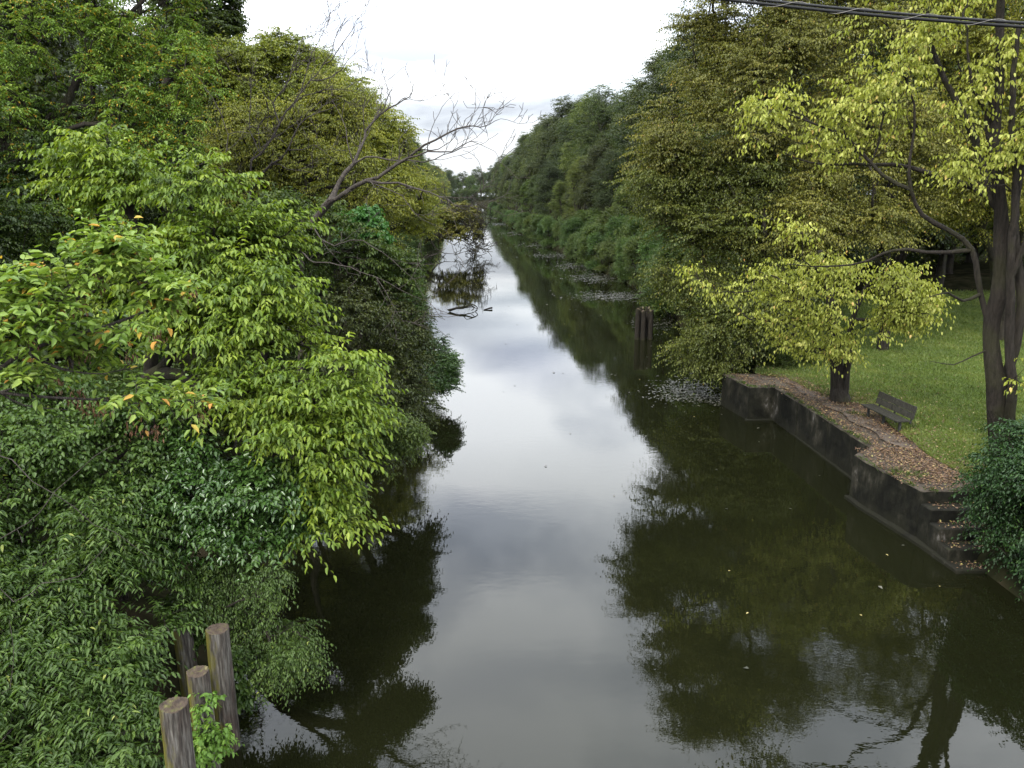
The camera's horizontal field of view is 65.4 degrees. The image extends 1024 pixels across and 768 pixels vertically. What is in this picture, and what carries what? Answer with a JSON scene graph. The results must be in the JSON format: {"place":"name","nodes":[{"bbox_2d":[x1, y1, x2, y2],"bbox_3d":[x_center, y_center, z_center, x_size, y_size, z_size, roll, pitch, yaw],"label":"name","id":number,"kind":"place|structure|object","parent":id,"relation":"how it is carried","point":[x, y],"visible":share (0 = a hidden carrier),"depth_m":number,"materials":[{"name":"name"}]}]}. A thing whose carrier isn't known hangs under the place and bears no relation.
{"place":"outdoors","nodes":[
{"label":"outdoors","id":0,"kind":"place"},
{"bbox_2d":[0,196,1023,767],"bbox_3d":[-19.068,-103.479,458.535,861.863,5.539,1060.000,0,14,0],"label":"ground","id":1,"kind":"structure","parent":0,"point":[960,278],"depth_m":19.41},
{"bbox_2d":[0,241,56,412],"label":"tree","id":2,"kind":"object","parent":1,"relation":"on","point":[2,255],"visible":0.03,"depth_m":18.02,"materials":[{"name":"green plant"}]},
{"bbox_2d":[0,102,114,400],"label":"tree","id":3,"kind":"object","parent":1,"relation":"on","point":[14,225],"visible":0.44,"depth_m":20.36,"materials":[{"name":"green plant"}]},
{"bbox_2d":[0,436,153,694],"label":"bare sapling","id":4,"kind":"object","parent":1,"relation":"on","point":[32,519],"visible":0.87,"depth_m":11.24,"materials":[{"name":"grey plant"}]},
{"bbox_2d":[0,0,163,246],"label":"tree","id":5,"kind":"object","parent":1,"relation":"on","point":[98,4],"visible":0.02,"depth_m":37.75,"materials":[{"name":"green plant"}]},
{"bbox_2d":[0,0,179,327],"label":"tree","id":6,"kind":"object","parent":1,"relation":"on","point":[36,88],"visible":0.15,"depth_m":30.93,"materials":[{"name":"green plant"}]},
{"bbox_2d":[0,360,204,546],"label":"ivy covered shrub","id":7,"kind":"object","parent":1,"relation":"on","point":[51,444],"visible":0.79,"depth_m":13.33,"materials":[{"name":"green plant"}]},
{"bbox_2d":[0,464,214,767],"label":"leafy bush","id":8,"kind":"object","parent":1,"relation":"on","point":[53,635],"visible":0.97,"depth_m":11.65,"materials":[{"name":"green plant"}]},
{"bbox_2d":[63,310,167,426],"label":"shrub","id":9,"kind":"object","parent":1,"relation":"on","point":[117,318],"visible":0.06,"depth_m":23.90,"materials":[{"name":"green plant"}]},
{"bbox_2d":[0,203,234,447],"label":"boxelder tree","id":10,"kind":"object","parent":1,"relation":"on","point":[106,251],"visible":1,"depth_m":7.69,"materials":[{"name":"green plant"}]},
{"bbox_2d":[0,0,238,412],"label":"locust tree","id":11,"kind":"object","parent":1,"relation":"on","point":[111,33],"visible":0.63,"depth_m":22.30,"materials":[{"name":"green plant"}]},
{"bbox_2d":[52,102,199,339],"bbox_3d":[-13.870,-5.178,29.780,5.893,10.641,5.761,7,16,28],"label":"tree","id":12,"kind":"object","parent":1,"relation":"on","point":[149,215],"visible":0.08,"depth_m":28.13,"materials":[{"name":"green plant"}]},
{"bbox_2d":[64,356,206,480],"bbox_3d":[-9.488,1.315,20.002,3.754,3.990,3.239,8,16,31],"label":"shrub","id":13,"kind":"object","parent":1,"relation":"on","point":[114,378],"visible":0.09,"depth_m":19.64,"materials":[{"name":"green plant"}]},
{"bbox_2d":[125,18,225,205],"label":"tree","id":14,"kind":"object","parent":1,"relation":"on","point":[156,78],"visible":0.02,"depth_m":46.94,"materials":[{"name":"green plant"}]},
{"bbox_2d":[159,696,195,767],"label":"timber pile","id":15,"kind":"object","parent":1,"relation":"on","point":[176,730],"visible":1,"depth_m":10.28,"materials":[{"name":"wood"}]},
{"bbox_2d":[173,619,197,730],"bbox_3d":[-5.457,5.702,13.735,0.443,3.622,0.343,0,14,0],"label":"timber pile","id":16,"kind":"object","parent":1,"relation":"on","point":[185,653],"visible":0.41,"depth_m":13.35,"materials":[{"name":"wood"}]},
{"bbox_2d":[132,0,250,172],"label":"tree","id":17,"kind":"object","parent":1,"relation":"on","point":[160,24],"depth_m":52.23,"materials":[{"name":"green plant"}]},
{"bbox_2d":[143,0,252,104],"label":"dark tree","id":18,"kind":"object","parent":1,"relation":"on","point":[227,16],"visible":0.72,"depth_m":43.35,"materials":[{"name":"green plant"}]},
{"bbox_2d":[186,665,220,767],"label":"timber pile","id":19,"kind":"object","parent":1,"relation":"on","point":[198,679],"visible":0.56,"depth_m":11.25,"materials":[{"name":"wood"}]},
{"bbox_2d":[187,691,244,767],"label":"climbing vine","id":20,"kind":"object","parent":19,"relation":"attached to","point":[205,744],"visible":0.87,"depth_m":11.11,"materials":[{"name":"green plant"}]},
{"bbox_2d":[153,593,260,714],"bbox_3d":[-5.133,4.693,13.955,2.393,2.085,1.207,9,16,33],"label":"creeper","id":21,"kind":"object","parent":1,"relation":"on","point":[242,691],"visible":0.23,"depth_m":13.41,"materials":[{"name":"plant"}]},
{"bbox_2d":[6,110,408,581],"bbox_3d":[-6.028,-0.371,15.583,8.022,9.629,5.804,0,14,0],"label":"mulberry tree","id":22,"kind":"object","parent":1,"relation":"on","point":[236,311],"visible":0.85,"depth_m":14.75,"materials":[{"name":"green plant"}]},
{"bbox_2d":[176,373,257,460],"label":"shrub","id":23,"kind":"object","parent":1,"relation":"on","point":[225,446],"visible":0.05,"depth_m":22.97,"materials":[{"name":"green plant"}]},
{"bbox_2d":[108,415,330,600],"bbox_3d":[-5.508,2.757,14.414,4.492,4.271,3.269,0,14,0],"label":"glossy shrub","id":24,"kind":"object","parent":1,"relation":"on","point":[230,515],"visible":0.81,"depth_m":13.62,"materials":[{"name":"green plant"}]},
{"bbox_2d":[205,623,240,753],"bbox_3d":[-4.707,5.737,13.183,0.396,3.815,0.398,0,14,0],"label":"timber pile","id":25,"kind":"object","parent":1,"relation":"on","point":[219,653],"visible":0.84,"depth_m":12.80,"materials":[{"name":"wood"}]},
{"bbox_2d":[196,75,287,464],"bbox_3d":[-6.862,-2.493,21.227,2.288,10.814,1.074,-7,15,-26],"label":"bare sapling","id":26,"kind":"object","parent":1,"relation":"on","point":[235,445],"visible":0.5,"depth_m":20.14,"materials":[{"name":"grey plant"}]},
{"bbox_2d":[157,548,340,714],"bbox_3d":[-4.770,4.155,14.036,3.752,2.571,1.980,6,15,23],"label":"overhanging shrub","id":27,"kind":"object","parent":1,"relation":"on","point":[284,656],"visible":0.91,"depth_m":13.60,"materials":[{"name":"green plant"}]},
{"bbox_2d":[207,320,308,403],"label":"shrub","id":28,"kind":"object","parent":1,"relation":"on","point":[276,354],"visible":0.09,"depth_m":27.58,"materials":[{"name":"green plant"}]},
{"bbox_2d":[174,22,357,181],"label":"yellowing tree","id":29,"kind":"object","parent":1,"relation":"on","point":[274,59],"visible":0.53,"depth_m":39.87,"materials":[{"name":"green plant"}]},
{"bbox_2d":[211,0,376,294],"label":"bare tree","id":30,"kind":"object","parent":1,"relation":"on","point":[277,127],"visible":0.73,"depth_m":28.11,"materials":[{"name":"grey plant"}]},
{"bbox_2d":[188,65,423,368],"bbox_3d":[-8.430,-6.634,33.046,9.636,12.888,8.288,0,14,0],"label":"olive tree","id":31,"kind":"object","parent":1,"relation":"on","point":[242,150],"visible":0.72,"depth_m":30.92,"materials":[{"name":"green plant"}]},
{"bbox_2d":[283,290,345,372],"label":"shrub","id":32,"kind":"object","parent":1,"relation":"on","point":[322,314],"visible":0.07,"depth_m":31.30,"materials":[{"name":"green plant"}]},
{"bbox_2d":[217,412,436,568],"bbox_3d":[-3.847,2.424,17.933,4.406,4.057,4.210,11,17,37],"label":"bank shrub","id":33,"kind":"object","parent":1,"relation":"on","point":[408,438],"visible":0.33,"depth_m":17.89,"materials":[{"name":"green plant"}]},
{"bbox_2d":[240,182,428,441],"bbox_3d":[-5.739,-2.086,25.447,6.213,8.456,4.160,-12,18,-41],"label":"bank shrub","id":34,"kind":"object","parent":1,"relation":"on","point":[374,261],"visible":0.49,"depth_m":24.64,"materials":[{"name":"green plant"}]},
{"bbox_2d":[306,203,395,343],"bbox_3d":[-5.758,-2.312,27.739,4.295,7.777,1.711,8,16,29],"label":"grape vine","id":35,"kind":"object","parent":1,"relation":"on","point":[362,216],"visible":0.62,"depth_m":26.12,"materials":[{"name":"green plant"}]},
{"bbox_2d":[287,267,448,469],"bbox_3d":[-4.452,-0.244,24.064,5.023,6.176,9.742,0,14,0],"label":"bank shrub","id":36,"kind":"object","parent":1,"relation":"on","point":[348,302],"visible":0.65,"depth_m":24.15,"materials":[{"name":"green plant"}]},
{"bbox_2d":[302,41,451,294],"bbox_3d":[-9.382,-13.187,50.322,10.869,16.942,10.869,0,14,0],"label":"yellowing tree","id":37,"kind":"object","parent":1,"relation":"on","point":[392,134],"visible":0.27,"depth_m":49.69,"materials":[{"name":"green plant"}]},
{"bbox_2d":[366,283,442,348],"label":"shrub","id":38,"kind":"object","parent":1,"relation":"on","point":[420,296],"visible":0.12,"depth_m":45.24,"materials":[{"name":"green plant"}]},
{"bbox_2d":[401,130,429,199],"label":"tree","id":39,"kind":"object","parent":1,"relation":"on","point":[421,156],"visible":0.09,"depth_m":162.41,"materials":[{"name":"green plant"}]},
{"bbox_2d":[293,53,546,379],"bbox_3d":[-2.830,-3.263,22.281,5.485,12.254,7.652,-11,18,-39],"label":"bare tree","id":40,"kind":"object","parent":1,"relation":"on","point":[328,203],"visible":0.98,"depth_m":21.58,"materials":[{"name":"grey plant"}]},
{"bbox_2d":[402,334,465,400],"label":"bank shrub","id":41,"kind":"object","parent":1,"relation":"on","point":[446,369],"visible":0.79,"depth_m":33.88,"materials":[{"name":"green plant"}]},
{"bbox_2d":[423,200,485,244],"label":"leaning tree","id":42,"kind":"object","parent":1,"relation":"on","point":[461,228],"visible":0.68,"depth_m":110.66,"materials":[{"name":"green plant"}]},
{"bbox_2d":[424,199,499,258],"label":"fallen tree","id":43,"kind":"object","parent":1,"relation":"on","point":[476,246],"visible":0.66,"depth_m":110.43,"materials":[{"name":"green plant"}]},
{"bbox_2d":[509,128,532,175],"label":"tree","id":44,"kind":"object","parent":1,"relation":"on","point":[521,140],"visible":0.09,"depth_m":273.61,"materials":[{"name":"green plant"}]},
{"bbox_2d":[509,166,533,212],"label":"tree","id":45,"kind":"object","parent":1,"relation":"on","point":[520,175],"visible":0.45,"depth_m":215.37,"materials":[{"name":"green plant"}]},
{"bbox_2d":[517,178,534,215],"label":"tree","id":46,"kind":"object","parent":1,"relation":"on","point":[523,188],"visible":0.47,"depth_m":204.55,"materials":[{"name":"green plant"}]},
{"bbox_2d":[523,113,551,213],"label":"tree","id":47,"kind":"object","parent":1,"relation":"on","point":[530,148],"visible":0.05,"depth_m":228.99,"materials":[{"name":"green plant"}]},
{"bbox_2d":[522,117,566,218],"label":"tree","id":48,"kind":"object","parent":1,"relation":"on","point":[526,168],"visible":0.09,"depth_m":203.23,"materials":[{"name":"green plant"}]},
{"bbox_2d":[531,160,567,215],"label":"tree","id":49,"kind":"object","parent":1,"relation":"on","point":[544,183],"visible":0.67,"depth_m":156.96,"materials":[{"name":"green plant"}]},
{"bbox_2d":[539,215,563,246],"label":"shrub","id":50,"kind":"object","parent":1,"relation":"on","point":[547,223],"visible":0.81,"depth_m":128.10,"materials":[{"name":"green plant"}]},
{"bbox_2d":[528,93,580,214],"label":"tree","id":51,"kind":"object","parent":1,"relation":"on","point":[551,138],"visible":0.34,"depth_m":188.66,"materials":[{"name":"green plant"}]},
{"bbox_2d":[542,108,575,212],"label":"tree","id":52,"kind":"object","parent":1,"relation":"on","point":[554,153],"visible":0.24,"depth_m":177.09,"materials":[{"name":"green plant"}]},
{"bbox_2d":[547,180,576,218],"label":"tree","id":53,"kind":"object","parent":1,"relation":"on","point":[559,189],"visible":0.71,"depth_m":147.59,"materials":[{"name":"green plant"}]},
{"bbox_2d":[558,216,585,254],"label":"shrub","id":54,"kind":"object","parent":1,"relation":"on","point":[570,227],"visible":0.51,"depth_m":108.13,"materials":[{"name":"green plant"}]},
{"bbox_2d":[550,94,595,209],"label":"tree","id":55,"kind":"object","parent":1,"relation":"on","point":[560,146],"visible":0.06,"depth_m":164.71,"materials":[{"name":"green plant"}]},
{"bbox_2d":[564,233,583,259],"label":"shrub","id":56,"kind":"object","parent":1,"relation":"on","point":[570,248],"visible":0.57,"depth_m":104.84,"materials":[{"name":"green plant"}]},
{"bbox_2d":[561,154,599,219],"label":"tree","id":57,"kind":"object","parent":1,"relation":"on","point":[573,172],"visible":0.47,"depth_m":126.89,"materials":[{"name":"green plant"}]},
{"bbox_2d":[557,90,610,203],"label":"tree","id":58,"kind":"object","parent":1,"relation":"on","point":[567,161],"visible":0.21,"depth_m":154.60,"materials":[{"name":"green plant"}]},
{"bbox_2d":[574,207,603,224],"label":"shrub","id":59,"kind":"object","parent":1,"relation":"on","point":[582,215],"visible":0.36,"depth_m":109.68,"materials":[{"name":"green plant"}]},
{"bbox_2d":[572,222,606,265],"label":"shrub","id":60,"kind":"object","parent":1,"relation":"on","point":[586,232],"visible":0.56,"depth_m":95.76,"materials":[{"name":"green plant"}]},
{"bbox_2d":[566,82,622,208],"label":"tree","id":61,"kind":"object","parent":1,"relation":"on","point":[598,108],"visible":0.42,"depth_m":142.26,"materials":[{"name":"green plant"}]},
{"bbox_2d":[567,142,621,211],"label":"tree","id":62,"kind":"object","parent":1,"relation":"on","point":[582,194],"visible":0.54,"depth_m":116.66,"materials":[{"name":"green plant"}]},
{"bbox_2d":[584,229,615,269],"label":"shrub","id":63,"kind":"object","parent":1,"relation":"on","point":[595,237],"visible":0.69,"depth_m":91.35,"materials":[{"name":"green plant"}]},
{"bbox_2d":[590,241,616,272],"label":"shrub","id":64,"kind":"object","parent":1,"relation":"on","point":[601,267],"visible":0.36,"depth_m":88.47,"materials":[{"name":"green plant"}]},
{"bbox_2d":[586,147,631,215],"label":"tree","id":65,"kind":"object","parent":1,"relation":"on","point":[606,194],"visible":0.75,"depth_m":107.85,"materials":[{"name":"green plant"}]},
{"bbox_2d":[595,235,628,276],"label":"shrub","id":66,"kind":"object","parent":1,"relation":"on","point":[606,250],"visible":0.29,"depth_m":83.79,"materials":[{"name":"green plant"}]},
{"bbox_2d":[594,204,631,241],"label":"shrub","id":67,"kind":"object","parent":1,"relation":"on","point":[614,211],"visible":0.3,"depth_m":97.35,"materials":[{"name":"green plant"}]},
{"bbox_2d":[601,214,635,241],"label":"shrub","id":68,"kind":"object","parent":1,"relation":"on","point":[616,221],"visible":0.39,"depth_m":92.09,"materials":[{"name":"green plant"}]},
{"bbox_2d":[595,80,642,208],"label":"tree","id":69,"kind":"object","parent":1,"relation":"on","point":[602,140],"visible":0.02,"depth_m":131.92,"materials":[{"name":"green plant"}]},
{"bbox_2d":[601,86,650,211],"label":"tree","id":70,"kind":"object","parent":1,"relation":"on","point":[619,107],"visible":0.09,"depth_m":122.42,"materials":[{"name":"green plant"}]},
{"bbox_2d":[613,235,640,282],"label":"shrub","id":71,"kind":"object","parent":1,"relation":"on","point":[621,272],"visible":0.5,"depth_m":79.31,"materials":[{"name":"green plant"}]},
{"bbox_2d":[612,180,645,233],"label":"tree","id":72,"kind":"object","parent":1,"relation":"on","point":[619,195],"visible":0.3,"depth_m":99.75,"materials":[{"name":"green plant"}]},
{"bbox_2d":[620,234,652,287],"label":"shrub","id":73,"kind":"object","parent":1,"relation":"on","point":[631,248],"visible":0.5,"depth_m":74.97,"materials":[{"name":"green plant"}]},
{"bbox_2d":[607,44,677,203],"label":"tree","id":74,"kind":"object","parent":1,"relation":"on","point":[651,68],"visible":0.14,"depth_m":110.74,"materials":[{"name":"green plant"}]},
{"bbox_2d":[633,225,676,268],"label":"shrub","id":75,"kind":"object","parent":1,"relation":"on","point":[645,248],"visible":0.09,"depth_m":67.48,"materials":[{"name":"green plant"}]},
{"bbox_2d":[634,241,702,318],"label":"shrub","id":76,"kind":"object","parent":1,"relation":"on","point":[667,256],"visible":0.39,"depth_m":57.33,"materials":[{"name":"green plant"}]},
{"bbox_2d":[625,26,739,190],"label":"tree","id":77,"kind":"object","parent":1,"relation":"on","point":[663,87],"visible":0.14,"depth_m":92.87,"materials":[{"name":"green plant"}]},
{"bbox_2d":[640,22,732,148],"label":"tree","id":78,"kind":"object","parent":1,"relation":"on","point":[677,50],"visible":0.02,"depth_m":101.40,"materials":[{"name":"green plant"}]},
{"bbox_2d":[599,126,823,398],"bbox_3d":[9.199,-5.553,35.888,7.680,12.074,10.042,-13,19,-42],"label":"olive tree","id":79,"kind":"object","parent":1,"relation":"on","point":[698,229],"visible":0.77,"depth_m":34.57,"materials":[{"name":"green plant"}]},
{"bbox_2d":[609,0,859,339],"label":"olive tree","id":80,"kind":"object","parent":1,"relation":"on","point":[746,62],"visible":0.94,"depth_m":33.67,"materials":[{"name":"green plant"}]},
{"bbox_2d":[753,345,801,371],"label":"shrub","id":81,"kind":"object","parent":1,"relation":"on","point":[781,357],"visible":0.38,"depth_m":35.13,"materials":[{"name":"green plant"}]},
{"bbox_2d":[747,235,841,336],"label":"shrub","id":82,"kind":"object","parent":1,"relation":"on","point":[803,270],"visible":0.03,"depth_m":41.72,"materials":[{"name":"green plant"}]},
{"bbox_2d":[712,0,893,261],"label":"tree","id":83,"kind":"object","parent":1,"relation":"on","point":[809,87],"visible":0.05,"depth_m":48.55,"materials":[{"name":"green plant"}]},
{"bbox_2d":[721,374,986,573],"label":"concrete quay","id":84,"kind":"structure","parent":1,"relation":"on","point":[908,512],"depth_m":23.02,"materials":[{"name":"concrete"}]},
{"bbox_2d":[672,246,958,403],"bbox_3d":[10.078,-1.736,26.975,9.652,5.961,4.598,0,14,0],"label":"maple tree","id":85,"kind":"object","parent":84,"relation":"on","point":[919,303],"visible":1,"depth_m":26.46,"materials":[{"name":"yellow plant"}]},
{"bbox_2d":[729,376,970,493],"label":"weeds","id":86,"kind":"object","parent":84,"relation":"on","point":[833,420],"visible":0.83,"depth_m":25.46,"materials":[{"name":"plant"}]},
{"bbox_2d":[730,328,988,569],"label":"fallen leaves","id":87,"kind":"object","parent":84,"relation":"on","point":[938,470],"visible":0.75,"depth_m":24.09,"materials":[{"name":"brown plant"}]},
{"bbox_2d":[723,0,1023,457],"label":"maple tree","id":88,"kind":"object","parent":1,"relation":"on","point":[1008,273],"visible":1,"depth_m":20.97,"materials":[{"name":"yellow plant"}]},
{"bbox_2d":[891,235,929,267],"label":"shrub","id":89,"kind":"object","parent":1,"relation":"on","point":[910,258],"visible":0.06,"depth_m":69.01,"materials":[{"name":"green plant"}]},
{"bbox_2d":[921,241,963,266],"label":"shrub","id":90,"kind":"object","parent":1,"relation":"on","point":[931,248],"visible":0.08,"depth_m":70.51,"materials":[{"name":"green plant"}]},
{"bbox_2d":[873,1,1023,292],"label":"tree","id":91,"kind":"object","parent":1,"relation":"on","point":[941,266],"visible":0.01,"depth_m":54.95,"materials":[{"name":"green plant"}]},
{"bbox_2d":[901,56,1023,273],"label":"tree","id":92,"kind":"object","parent":1,"relation":"on","point":[949,263],"visible":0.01,"depth_m":65.12,"materials":[{"name":"green plant"}]},
{"bbox_2d":[44,0,1021,196],"label":"sky","id":93,"kind":"structure","parent":0,"point":[543,51],"materials":[{"name":"white"}]},
{"bbox_2d":[161,202,1023,767],"bbox_3d":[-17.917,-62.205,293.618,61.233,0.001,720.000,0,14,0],"label":"water","id":94,"kind":"structure","parent":0,"point":[521,588],"depth_m":18.21,"materials":[{"name":"grey liquid"}]},
{"bbox_2d":[464,218,882,668],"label":"floating weed","id":95,"kind":"object","parent":94,"relation":"on","point":[686,394],"visible":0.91,"depth_m":38.03,"materials":[{"name":"plant"}]},
{"bbox_2d":[669,281,1023,475],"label":"lawn","id":96,"kind":"structure","parent":0,"point":[937,364],"depth_m":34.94,"materials":[{"name":"green plant"}]},
{"bbox_2d":[725,340,765,373],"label":"shrub","id":97,"kind":"object","parent":96,"relation":"on","point":[749,359],"visible":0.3,"depth_m":36.61,"materials":[{"name":"green plant"}]},
{"bbox_2d":[766,154,876,326],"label":"tree","id":98,"kind":"object","parent":96,"relation":"on","point":[852,255],"visible":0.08,"depth_m":42.09,"materials":[{"name":"green plant"}]},
{"bbox_2d":[708,0,984,350],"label":"olive tree","id":99,"kind":"object","parent":96,"relation":"on","point":[891,200],"visible":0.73,"depth_m":34.23,"materials":[{"name":"green plant"}]},
{"bbox_2d":[799,0,963,260],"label":"tree","id":100,"kind":"object","parent":96,"relation":"on","point":[868,185],"visible":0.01,"depth_m":56.67,"materials":[{"name":"green plant"}]},
{"bbox_2d":[817,0,1023,298],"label":"tree","id":101,"kind":"object","parent":96,"relation":"on","point":[901,257],"visible":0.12,"depth_m":52.07,"materials":[{"name":"green plant"}]},
{"bbox_2d":[885,0,1023,339],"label":"olive tree","id":102,"kind":"object","parent":96,"relation":"on","point":[971,199],"visible":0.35,"depth_m":37.05,"materials":[{"name":"green plant"}]},
{"bbox_2d":[948,413,1023,602],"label":"dark bush","id":103,"kind":"object","parent":96,"relation":"on","point":[999,483],"visible":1,"depth_m":18.47,"materials":[{"name":"green plant"}]},
{"bbox_2d":[720,0,1023,28],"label":"utility cable","id":104,"kind":"object","parent":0,"point":[907,16],"visible":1,"depth_m":2.97,"materials":[{"name":"rubber"}]},
{"bbox_2d":[779,374,976,486],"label":"dirt path","id":105,"kind":"structure","parent":0,"point":[856,418],"depth_m":27.05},
{"bbox_2d":[861,391,917,431],"bbox_3d":[12.513,0.941,26.504,0.711,0.916,2.113,-2,14,-7],"label":"park bench","id":106,"kind":"object","parent":105,"relation":"on","point":[897,408],"visible":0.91,"depth_m":26.39,"materials":[{"name":"grey wood"}]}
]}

